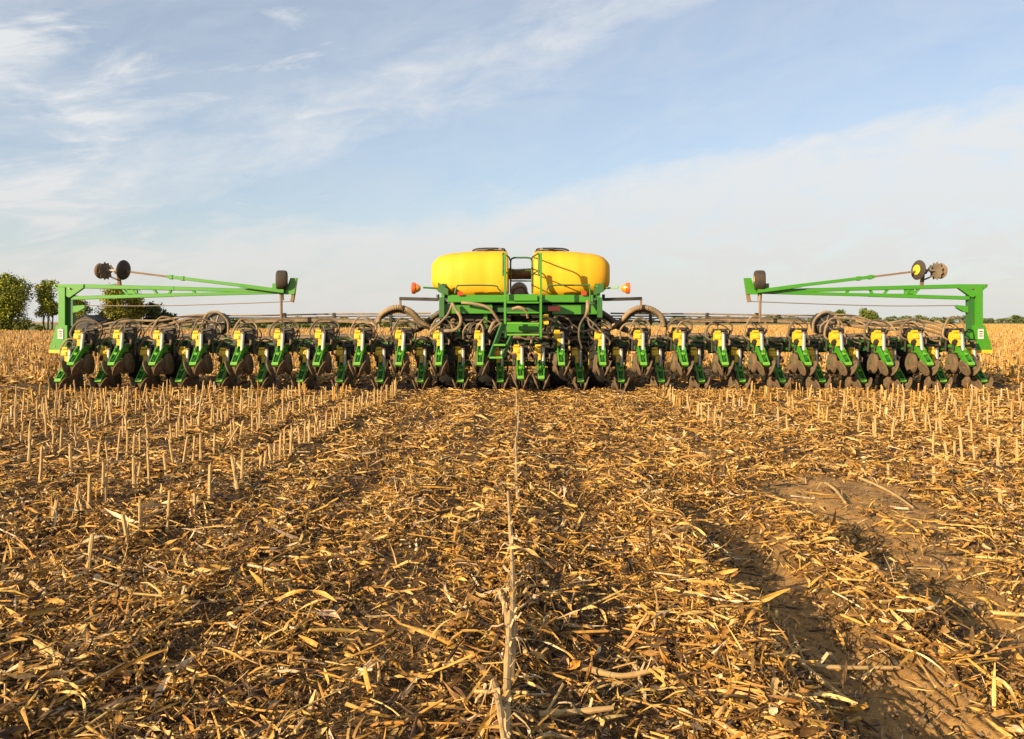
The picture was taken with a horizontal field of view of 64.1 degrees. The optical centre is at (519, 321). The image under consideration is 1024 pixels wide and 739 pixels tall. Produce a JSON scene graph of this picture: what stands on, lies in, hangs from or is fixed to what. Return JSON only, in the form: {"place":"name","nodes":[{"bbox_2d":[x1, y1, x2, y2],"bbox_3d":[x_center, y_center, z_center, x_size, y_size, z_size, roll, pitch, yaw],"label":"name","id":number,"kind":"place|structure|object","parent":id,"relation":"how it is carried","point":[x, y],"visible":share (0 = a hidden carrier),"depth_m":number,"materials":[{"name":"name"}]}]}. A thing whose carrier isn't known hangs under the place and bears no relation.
{"place":"outdoors","nodes":[
{"label":"outdoors","id":0,"kind":"place"},
{"bbox_2d":[0,322,1023,738],"bbox_3d":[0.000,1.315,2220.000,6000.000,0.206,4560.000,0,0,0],"label":"ground","id":1,"kind":"structure","parent":0,"point":[896,702],"depth_m":4.33,"materials":[{"name":"soil"}]},
{"bbox_2d":[0,317,16,330],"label":"bush","id":2,"kind":"object","parent":1,"relation":"on","point":[2,324],"visible":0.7,"depth_m":101.66,"materials":[{"name":"green plant"}]},
{"bbox_2d":[0,462,26,508],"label":"fallen corn stalk","id":3,"kind":"object","parent":1,"relation":"on","point":[16,491],"visible":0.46,"depth_m":6.35,"materials":[{"name":"beige plant"}]},
{"bbox_2d":[13,406,19,428],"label":"corn stub","id":4,"kind":"object","parent":1,"relation":"on","point":[15,421],"visible":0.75,"depth_m":10.14,"materials":[{"name":"beige plant"}]},
{"bbox_2d":[9,317,35,331],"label":"bush","id":5,"kind":"object","parent":1,"relation":"on","point":[20,325],"visible":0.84,"depth_m":101.74,"materials":[{"name":"green plant"}]},
{"bbox_2d":[9,571,48,598],"bbox_3d":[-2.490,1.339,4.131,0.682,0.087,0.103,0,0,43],"label":"corn cob","id":6,"kind":"object","parent":1,"relation":"on","point":[33,583],"visible":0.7,"depth_m":4.12,"materials":[{"name":"beige plant"}]},
{"bbox_2d":[27,429,32,460],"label":"corn stub","id":7,"kind":"object","parent":1,"relation":"on","point":[30,440],"visible":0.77,"depth_m":7.72,"materials":[{"name":"beige plant"}]},
{"bbox_2d":[28,445,42,482],"bbox_3d":[-3.900,1.170,6.602,0.115,0.364,0.059,0,0,-37],"label":"corn stub","id":8,"kind":"object","parent":1,"relation":"on","point":[40,477],"visible":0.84,"depth_m":6.61,"materials":[{"name":"beige plant"}]},
{"bbox_2d":[34,324,45,331],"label":"bush","id":9,"kind":"object","parent":1,"relation":"on","point":[39,327],"visible":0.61,"depth_m":101.75,"materials":[{"name":"green plant"}]},
{"bbox_2d":[35,413,53,436],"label":"corn stub","id":10,"kind":"object","parent":1,"relation":"on","point":[45,424],"visible":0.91,"depth_m":9.38,"materials":[{"name":"beige plant"}]},
{"bbox_2d":[31,278,61,329],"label":"tree","id":11,"kind":"object","parent":1,"relation":"on","point":[45,297],"visible":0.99,"depth_m":104.36,"materials":[{"name":"green plant"}]},
{"bbox_2d":[47,498,62,529],"bbox_3d":[-2.994,1.262,5.281,0.109,0.238,0.117,3,-3,-16],"label":"corn stub","id":12,"kind":"object","parent":1,"relation":"on","point":[56,506],"visible":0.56,"depth_m":5.29,"materials":[{"name":"beige plant"}]},
{"bbox_2d":[55,427,72,449],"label":"corn stub","id":13,"kind":"object","parent":1,"relation":"on","point":[61,438],"visible":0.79,"depth_m":8.28,"materials":[{"name":"beige plant"}]},
{"bbox_2d":[59,442,76,476],"bbox_3d":[-3.834,1.193,6.953,0.146,0.332,0.063,0,0,-34],"label":"corn stub","id":14,"kind":"object","parent":1,"relation":"on","point":[70,458],"visible":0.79,"depth_m":6.96,"materials":[{"name":"beige plant"}]},
{"bbox_2d":[68,407,72,431],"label":"corn stub","id":15,"kind":"object","parent":1,"relation":"on","point":[70,425],"visible":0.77,"depth_m":9.88,"materials":[{"name":"beige plant"}]},
{"bbox_2d":[72,422,77,448],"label":"corn stub","id":16,"kind":"object","parent":1,"relation":"on","point":[75,436],"visible":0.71,"depth_m":8.61,"materials":[{"name":"beige plant"}]},
{"bbox_2d":[73,484,79,517],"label":"corn stub","id":17,"kind":"object","parent":1,"relation":"on","point":[77,497],"visible":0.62,"depth_m":5.64,"materials":[{"name":"beige plant"}]},
{"bbox_2d":[77,484,85,517],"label":"corn stub","id":18,"kind":"object","parent":1,"relation":"on","point":[81,501],"visible":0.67,"depth_m":5.69,"materials":[{"name":"beige plant"}]},
{"bbox_2d":[71,532,94,573],"bbox_3d":[-2.322,1.257,4.349,0.118,0.261,0.057,0,0,-19],"label":"corn stub","id":19,"kind":"object","parent":1,"relation":"on","point":[90,549],"visible":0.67,"depth_m":4.36,"materials":[{"name":"beige plant"}]},
{"bbox_2d":[87,441,91,465],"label":"corn stub","id":20,"kind":"object","parent":1,"relation":"on","point":[89,449],"visible":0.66,"depth_m":7.38,"materials":[{"name":"beige plant"}]},
{"bbox_2d":[85,473,99,508],"bbox_3d":[-3.091,1.235,5.878,0.073,0.296,0.154,0,0,32],"label":"corn stub","id":21,"kind":"object","parent":1,"relation":"on","point":[89,492],"visible":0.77,"depth_m":5.86,"materials":[{"name":"beige plant"}]},
{"bbox_2d":[76,315,110,328],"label":"barn","id":22,"kind":"structure","parent":1,"relation":"on","point":[98,318],"depth_m":143.50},
{"bbox_2d":[97,441,100,464],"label":"corn stub","id":23,"kind":"object","parent":1,"relation":"on","point":[98,451],"visible":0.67,"depth_m":7.50,"materials":[{"name":"beige plant"}]},
{"bbox_2d":[94,471,107,505],"bbox_3d":[-3.025,1.227,5.925,0.062,0.298,0.111,3,-1,27],"label":"corn stub","id":24,"kind":"object","parent":1,"relation":"on","point":[105,487],"visible":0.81,"depth_m":5.94,"materials":[{"name":"beige plant"}]},
{"bbox_2d":[100,461,111,496],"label":"corn stub","id":25,"kind":"object","parent":1,"relation":"on","point":[103,471],"visible":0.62,"depth_m":6.11,"materials":[{"name":"beige plant"}]},
{"bbox_2d":[116,428,120,459],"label":"corn stub","id":26,"kind":"object","parent":1,"relation":"on","point":[117,455],"visible":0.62,"depth_m":7.86,"materials":[{"name":"beige plant"}]},
{"bbox_2d":[123,410,129,432],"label":"corn stub","id":27,"kind":"object","parent":1,"relation":"on","point":[125,421],"visible":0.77,"depth_m":9.73,"materials":[{"name":"beige plant"}]},
{"bbox_2d":[120,513,137,547],"bbox_3d":[-2.283,1.224,4.767,0.092,0.244,0.100,-5,2,31],"label":"corn stub","id":28,"kind":"object","parent":1,"relation":"on","point":[125,524],"visible":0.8,"depth_m":4.74,"materials":[{"name":"beige plant"}]},
{"bbox_2d":[125,430,136,456],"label":"corn stub","id":29,"kind":"object","parent":1,"relation":"on","point":[127,441],"visible":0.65,"depth_m":8.00,"materials":[{"name":"beige plant"}]},
{"bbox_2d":[125,457,138,487],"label":"corn stub","id":30,"kind":"object","parent":1,"relation":"on","point":[133,482],"visible":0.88,"depth_m":6.43,"materials":[{"name":"beige plant"}]},
{"bbox_2d":[136,461,142,486],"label":"corn stub","id":31,"kind":"object","parent":1,"relation":"on","point":[138,474],"visible":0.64,"depth_m":6.58,"materials":[{"name":"beige plant"}]},
{"bbox_2d":[136,497,146,533],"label":"corn stub","id":32,"kind":"object","parent":1,"relation":"on","point":[140,516],"visible":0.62,"depth_m":5.01,"materials":[{"name":"beige plant"}]},
{"bbox_2d":[145,428,149,451],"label":"corn stub","id":33,"kind":"object","parent":1,"relation":"on","point":[147,439],"visible":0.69,"depth_m":8.47,"materials":[{"name":"beige plant"}]},
{"bbox_2d":[144,450,152,483],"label":"corn stub","id":34,"kind":"object","parent":1,"relation":"on","point":[148,466],"visible":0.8,"depth_m":6.70,"materials":[{"name":"beige plant"}]},
{"bbox_2d":[141,301,166,324],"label":"tree","id":35,"kind":"object","parent":1,"relation":"on","point":[154,312],"visible":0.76,"depth_m":155.03,"materials":[{"name":"green plant"}]},
{"bbox_2d":[163,454,167,475],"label":"corn stub","id":36,"kind":"object","parent":1,"relation":"on","point":[165,463],"visible":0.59,"depth_m":7.01,"materials":[{"name":"beige plant"}]},
{"bbox_2d":[159,491,172,533],"bbox_3d":[-2.194,1.215,5.132,0.123,0.322,0.053,0,0,-7],"label":"corn stub","id":37,"kind":"object","parent":1,"relation":"on","point":[168,512],"visible":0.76,"depth_m":5.12,"materials":[{"name":"beige plant"}]},
{"bbox_2d":[167,424,173,441],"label":"corn stub","id":38,"kind":"object","parent":1,"relation":"on","point":[170,433],"visible":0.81,"depth_m":8.93,"materials":[{"name":"beige plant"}]},
{"bbox_2d":[169,441,173,463],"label":"corn stub","id":39,"kind":"object","parent":1,"relation":"on","point":[171,453],"visible":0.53,"depth_m":7.31,"materials":[{"name":"beige plant"}]},
{"bbox_2d":[181,435,188,466],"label":"corn stub","id":40,"kind":"object","parent":1,"relation":"on","point":[185,451],"visible":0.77,"depth_m":7.52,"materials":[{"name":"beige plant"}]},
{"bbox_2d":[191,435,195,460],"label":"corn stub","id":41,"kind":"object","parent":1,"relation":"on","point":[194,445],"visible":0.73,"depth_m":7.68,"materials":[{"name":"beige plant"}]},
{"bbox_2d":[193,492,202,517],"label":"corn stub","id":42,"kind":"object","parent":1,"relation":"on","point":[195,498],"visible":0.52,"depth_m":5.59,"materials":[{"name":"beige plant"}]},
{"bbox_2d":[195,433,204,460],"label":"corn stub","id":43,"kind":"object","parent":1,"relation":"on","point":[200,456],"visible":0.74,"depth_m":7.81,"materials":[{"name":"beige plant"}]},
{"bbox_2d":[207,462,215,505],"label":"corn stub","id":44,"kind":"object","parent":1,"relation":"on","point":[210,483],"visible":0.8,"depth_m":5.90,"materials":[{"name":"beige plant"}]},
{"bbox_2d":[212,432,221,454],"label":"corn stub","id":45,"kind":"object","parent":1,"relation":"on","point":[214,441],"visible":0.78,"depth_m":8.28,"materials":[{"name":"beige plant"}]},
{"bbox_2d":[230,453,239,492],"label":"corn stub","id":46,"kind":"object","parent":1,"relation":"on","point":[236,486],"visible":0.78,"depth_m":6.33,"materials":[{"name":"beige plant"}]},
{"bbox_2d":[233,449,243,482],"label":"corn stub","id":47,"kind":"object","parent":1,"relation":"on","point":[242,468],"visible":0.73,"depth_m":6.62,"materials":[{"name":"beige plant"}]},
{"bbox_2d":[236,461,251,480],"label":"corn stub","id":48,"kind":"object","parent":1,"relation":"on","point":[239,468],"visible":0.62,"depth_m":6.99,"materials":[{"name":"beige plant"}]},
{"bbox_2d":[257,454,269,475],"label":"corn stub","id":49,"kind":"object","parent":1,"relation":"on","point":[261,465],"visible":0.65,"depth_m":7.12,"materials":[{"name":"beige plant"}]},
{"bbox_2d":[271,442,277,462],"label":"corn stub","id":50,"kind":"object","parent":1,"relation":"on","point":[274,453],"visible":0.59,"depth_m":7.71,"materials":[{"name":"beige plant"}]},
{"bbox_2d":[278,432,282,460],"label":"corn stub","id":51,"kind":"object","parent":1,"relation":"on","point":[280,446],"visible":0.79,"depth_m":7.86,"materials":[{"name":"beige plant"}]},
{"bbox_2d":[282,429,285,457],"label":"corn stub","id":52,"kind":"object","parent":1,"relation":"on","point":[283,445],"visible":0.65,"depth_m":8.00,"materials":[{"name":"beige plant"}]},
{"bbox_2d":[288,425,295,455],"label":"corn stub","id":53,"kind":"object","parent":1,"relation":"on","point":[291,439],"visible":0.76,"depth_m":8.18,"materials":[{"name":"beige plant"}]},
{"bbox_2d":[297,425,304,444],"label":"corn stub","id":54,"kind":"object","parent":1,"relation":"on","point":[299,436],"visible":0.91,"depth_m":8.65,"materials":[{"name":"beige plant"}]},
{"bbox_2d":[300,421,305,442],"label":"corn stub","id":55,"kind":"object","parent":1,"relation":"on","point":[304,436],"visible":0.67,"depth_m":8.81,"materials":[{"name":"beige plant"}]},
{"bbox_2d":[308,420,310,443],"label":"corn stub","id":56,"kind":"object","parent":1,"relation":"on","point":[309,432],"visible":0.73,"depth_m":8.95,"materials":[{"name":"beige plant"}]},
{"bbox_2d":[313,414,317,438],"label":"corn stub","id":57,"kind":"object","parent":1,"relation":"on","point":[315,425],"visible":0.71,"depth_m":9.30,"materials":[{"name":"beige plant"}]},
{"bbox_2d":[473,678,530,738],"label":"fallen corn stalk","id":58,"kind":"object","parent":1,"relation":"on","point":[502,721],"visible":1,"depth_m":2.60,"materials":[{"name":"plant"}]},
{"bbox_2d":[0,335,1023,738],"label":"crop residue","id":59,"kind":"object","parent":1,"relation":"on","point":[678,539],"visible":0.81,"depth_m":4.43},
{"bbox_2d":[0,650,16,662],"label":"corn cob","id":60,"kind":"object","parent":59,"relation":"on","point":[4,655],"visible":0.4,"depth_m":3.22,"materials":[{"name":"brown plant"}]},
{"bbox_2d":[67,669,144,689],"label":"fallen corn stalk","id":61,"kind":"object","parent":59,"relation":"on","point":[83,679],"visible":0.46,"depth_m":3.00,"materials":[{"name":"beige plant"}]},
{"bbox_2d":[102,599,156,634],"bbox_3d":[-1.710,1.313,3.626,0.096,0.108,0.381,0,0,0],"label":"fallen corn stalk","id":62,"kind":"object","parent":59,"relation":"on","point":[129,619],"visible":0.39,"depth_m":3.54,"materials":[{"name":"beige plant"}]},
{"bbox_2d":[206,720,269,738],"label":"fallen corn stalk","id":63,"kind":"object","parent":59,"relation":"on","point":[237,731],"visible":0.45,"depth_m":2.65,"materials":[{"name":"beige plant"}]},
{"bbox_2d":[331,501,404,536],"bbox_3d":[-1.028,1.310,5.452,0.074,0.116,0.934,0,0,22],"label":"fallen corn stalk","id":64,"kind":"object","parent":59,"relation":"on","point":[340,531],"visible":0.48,"depth_m":5.36,"materials":[{"name":"beige plant"}]},
{"bbox_2d":[481,610,532,738],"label":"fallen corn stalk","id":65,"kind":"object","parent":59,"relation":"on","point":[508,662],"visible":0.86,"depth_m":2.93,"materials":[{"name":"beige plant"}]},
{"bbox_2d":[484,587,533,662],"bbox_3d":[-0.074,1.253,3.478,0.132,0.136,0.898,0,0,-9],"label":"fallen corn stalk","id":66,"kind":"object","parent":59,"relation":"on","point":[501,597],"visible":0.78,"depth_m":3.48,"materials":[{"name":"beige plant"}]},
{"bbox_2d":[491,575,530,683],"bbox_3d":[-0.025,1.236,3.405,0.144,0.157,0.893,0,0,2],"label":"fallen corn stalk","id":67,"kind":"object","parent":59,"relation":"on","point":[512,601],"visible":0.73,"depth_m":3.29,"materials":[{"name":"beige plant"}]},
{"bbox_2d":[496,491,526,612],"bbox_3d":[-0.027,1.258,4.648,0.212,0.152,2.213,0,0,0],"label":"fallen corn stalk","id":68,"kind":"object","parent":59,"relation":"on","point":[511,571],"visible":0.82,"depth_m":4.55,"materials":[{"name":"beige plant"}]},
{"bbox_2d":[538,697,613,717],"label":"fallen corn stalk","id":69,"kind":"object","parent":59,"relation":"on","point":[556,713],"visible":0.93,"depth_m":2.75,"materials":[{"name":"beige plant"}]},
{"bbox_2d":[606,661,646,696],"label":"fallen corn stalk","id":70,"kind":"object","parent":59,"relation":"on","point":[632,690],"visible":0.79,"depth_m":3.00,"materials":[{"name":"beige plant"}]},
{"bbox_2d":[927,609,963,647],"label":"fallen corn stalk","id":71,"kind":"object","parent":59,"relation":"on","point":[960,645],"visible":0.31,"depth_m":3.39,"materials":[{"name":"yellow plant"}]},
{"bbox_2d":[0,324,1023,383],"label":"field stubble","id":72,"kind":"object","parent":1,"relation":"on","point":[1017,330],"visible":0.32,"depth_m":61.16,"materials":[{"name":"beige plant"}]},
{"bbox_2d":[0,442,1023,738],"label":"soil clods","id":73,"kind":"object","parent":1,"relation":"on","point":[848,682],"visible":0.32,"depth_m":3.95,"materials":[{"name":"brown soil"}]},
{"bbox_2d":[0,380,1023,431],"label":"distant stubble","id":74,"kind":"object","parent":1,"relation":"on","point":[767,393],"visible":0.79,"depth_m":13.42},
{"bbox_2d":[507,437,524,499],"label":"fallen corn stalk","id":75,"kind":"object","parent":1,"relation":"on","point":[516,478],"visible":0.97,"depth_m":6.77,"materials":[{"name":"beige plant"}]},
{"bbox_2d":[512,409,521,454],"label":"fallen corn stalk","id":76,"kind":"object","parent":1,"relation":"on","point":[517,428],"visible":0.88,"depth_m":9.51,"materials":[{"name":"beige plant"}]},
{"bbox_2d":[48,248,993,391],"bbox_3d":[0.030,-0.043,18.741,19.213,2.919,7.523,0,0,0],"label":"planter","id":77,"kind":"object","parent":1,"relation":"on","point":[550,319],"visible":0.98,"depth_m":16.20,"materials":[{"name":"green paint"}]},
{"bbox_2d":[582,656,664,677],"bbox_3d":[0.400,1.341,3.137,0.324,0.112,0.043,0,0,-4],"label":"fallen corn stalk","id":78,"kind":"object","parent":1,"relation":"on","point":[602,672],"visible":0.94,"depth_m":3.12,"materials":[{"name":"beige plant"}]},
{"bbox_2d":[772,633,857,709],"bbox_3d":[1.050,1.295,3.002,0.116,0.150,0.490,0,0,-13],"label":"fallen corn stalk","id":79,"kind":"object","parent":1,"relation":"on","point":[816,676],"visible":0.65,"depth_m":2.96,"materials":[{"name":"beige plant"}]},
{"bbox_2d":[815,482,845,502],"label":"fallen corn stalk","id":80,"kind":"object","parent":1,"relation":"on","point":[836,491],"visible":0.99,"depth_m":6.14,"materials":[{"name":"beige plant"}]},
{"bbox_2d":[774,645,900,669],"bbox_3d":[1.207,1.274,3.103,0.529,0.134,0.029,0,0,-12],"label":"fallen corn stalk","id":81,"kind":"object","parent":1,"relation":"on","point":[819,664],"visible":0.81,"depth_m":3.09,"materials":[{"name":"beige plant"}]},
{"bbox_2d":[874,416,878,439],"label":"corn stub","id":82,"kind":"object","parent":1,"relation":"on","point":[875,425],"visible":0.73,"depth_m":9.32,"materials":[{"name":"beige plant"}]},
{"bbox_2d":[858,476,912,507],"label":"fallen corn stalk","id":83,"kind":"object","parent":1,"relation":"on","point":[887,490],"visible":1,"depth_m":6.30,"materials":[{"name":"beige plant"}]},
{"bbox_2d":[890,416,898,441],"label":"corn stub","id":84,"kind":"object","parent":1,"relation":"on","point":[893,428],"visible":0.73,"depth_m":9.06,"materials":[{"name":"beige plant"}]},
{"bbox_2d":[928,466,935,483],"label":"corn stub","id":85,"kind":"object","parent":1,"relation":"on","point":[933,471],"visible":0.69,"depth_m":6.51,"materials":[{"name":"beige plant"}]},
{"bbox_2d":[931,431,934,454],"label":"corn stub","id":86,"kind":"object","parent":1,"relation":"on","point":[933,438],"visible":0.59,"depth_m":8.15,"materials":[{"name":"beige plant"}]},
{"bbox_2d":[953,440,958,459],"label":"corn stub","id":87,"kind":"object","parent":1,"relation":"on","point":[954,447],"visible":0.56,"depth_m":7.75,"materials":[{"name":"beige plant"}]},
{"bbox_2d":[959,436,963,461],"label":"corn stub","id":88,"kind":"object","parent":1,"relation":"on","point":[961,446],"visible":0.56,"depth_m":7.59,"materials":[{"name":"beige plant"}]},
{"bbox_2d":[988,445,999,469],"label":"corn stub","id":89,"kind":"object","parent":1,"relation":"on","point":[997,462],"visible":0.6,"depth_m":7.09,"materials":[{"name":"beige plant"}]},
{"bbox_2d":[998,491,1002,508],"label":"corn stub","id":90,"kind":"object","parent":1,"relation":"on","point":[1000,499],"visible":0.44,"depth_m":5.66,"materials":[{"name":"beige plant"}]},
{"bbox_2d":[1009,437,1018,456],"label":"corn stub","id":91,"kind":"object","parent":1,"relation":"on","point":[1017,451],"visible":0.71,"depth_m":8.00,"materials":[{"name":"beige plant"}]},
{"bbox_2d":[0,0,1023,321],"label":"sky","id":92,"kind":"structure","parent":0,"point":[346,148],"materials":[{"name":"blue"}]},
{"bbox_2d":[4,322,1023,330],"bbox_3d":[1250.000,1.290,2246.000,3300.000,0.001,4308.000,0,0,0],"label":"grassland","id":93,"kind":"structure","parent":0,"point":[411,324],"depth_m":338.25,"materials":[{"name":"plant"}]},
{"bbox_2d":[0,270,36,329],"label":"tree","id":94,"kind":"object","parent":93,"relation":"on","point":[13,293],"visible":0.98,"depth_m":102.06,"materials":[{"name":"green plant"}]},
{"bbox_2d":[76,295,94,317],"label":"tree","id":95,"kind":"object","parent":93,"relation":"on","point":[84,311],"visible":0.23,"depth_m":147.23,"materials":[{"name":"green plant"}]},
{"bbox_2d":[94,283,134,325],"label":"tree","id":96,"kind":"object","parent":93,"relation":"on","point":[114,313],"visible":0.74,"depth_m":149.19,"materials":[{"name":"green plant"}]},
{"bbox_2d":[121,291,148,324],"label":"tree","id":97,"kind":"object","parent":93,"relation":"on","point":[135,307],"visible":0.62,"depth_m":152.67,"materials":[{"name":"green plant"}]},
{"bbox_2d":[160,311,180,326],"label":"tree","id":98,"kind":"object","parent":93,"relation":"on","point":[169,315],"visible":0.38,"depth_m":157.40,"materials":[{"name":"green plant"}]},
{"bbox_2d":[300,323,319,328],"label":"tree","id":99,"kind":"object","parent":93,"relation":"on","point":[308,325],"visible":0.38,"depth_m":142.93,"materials":[{"name":"green plant"}]},
{"bbox_2d":[834,309,845,320],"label":"tree","id":100,"kind":"object","parent":93,"relation":"on","point":[839,311],"visible":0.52,"depth_m":348.45,"materials":[{"name":"green plant"}]},
{"bbox_2d":[858,308,879,322],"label":"tree","id":101,"kind":"object","parent":93,"relation":"on","point":[867,314],"visible":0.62,"depth_m":328.09,"materials":[{"name":"green plant"}]},
{"bbox_2d":[1008,315,1021,322],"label":"tree","id":102,"kind":"object","parent":93,"relation":"on","point":[1014,318],"visible":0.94,"depth_m":533.17,"materials":[{"name":"green plant"}]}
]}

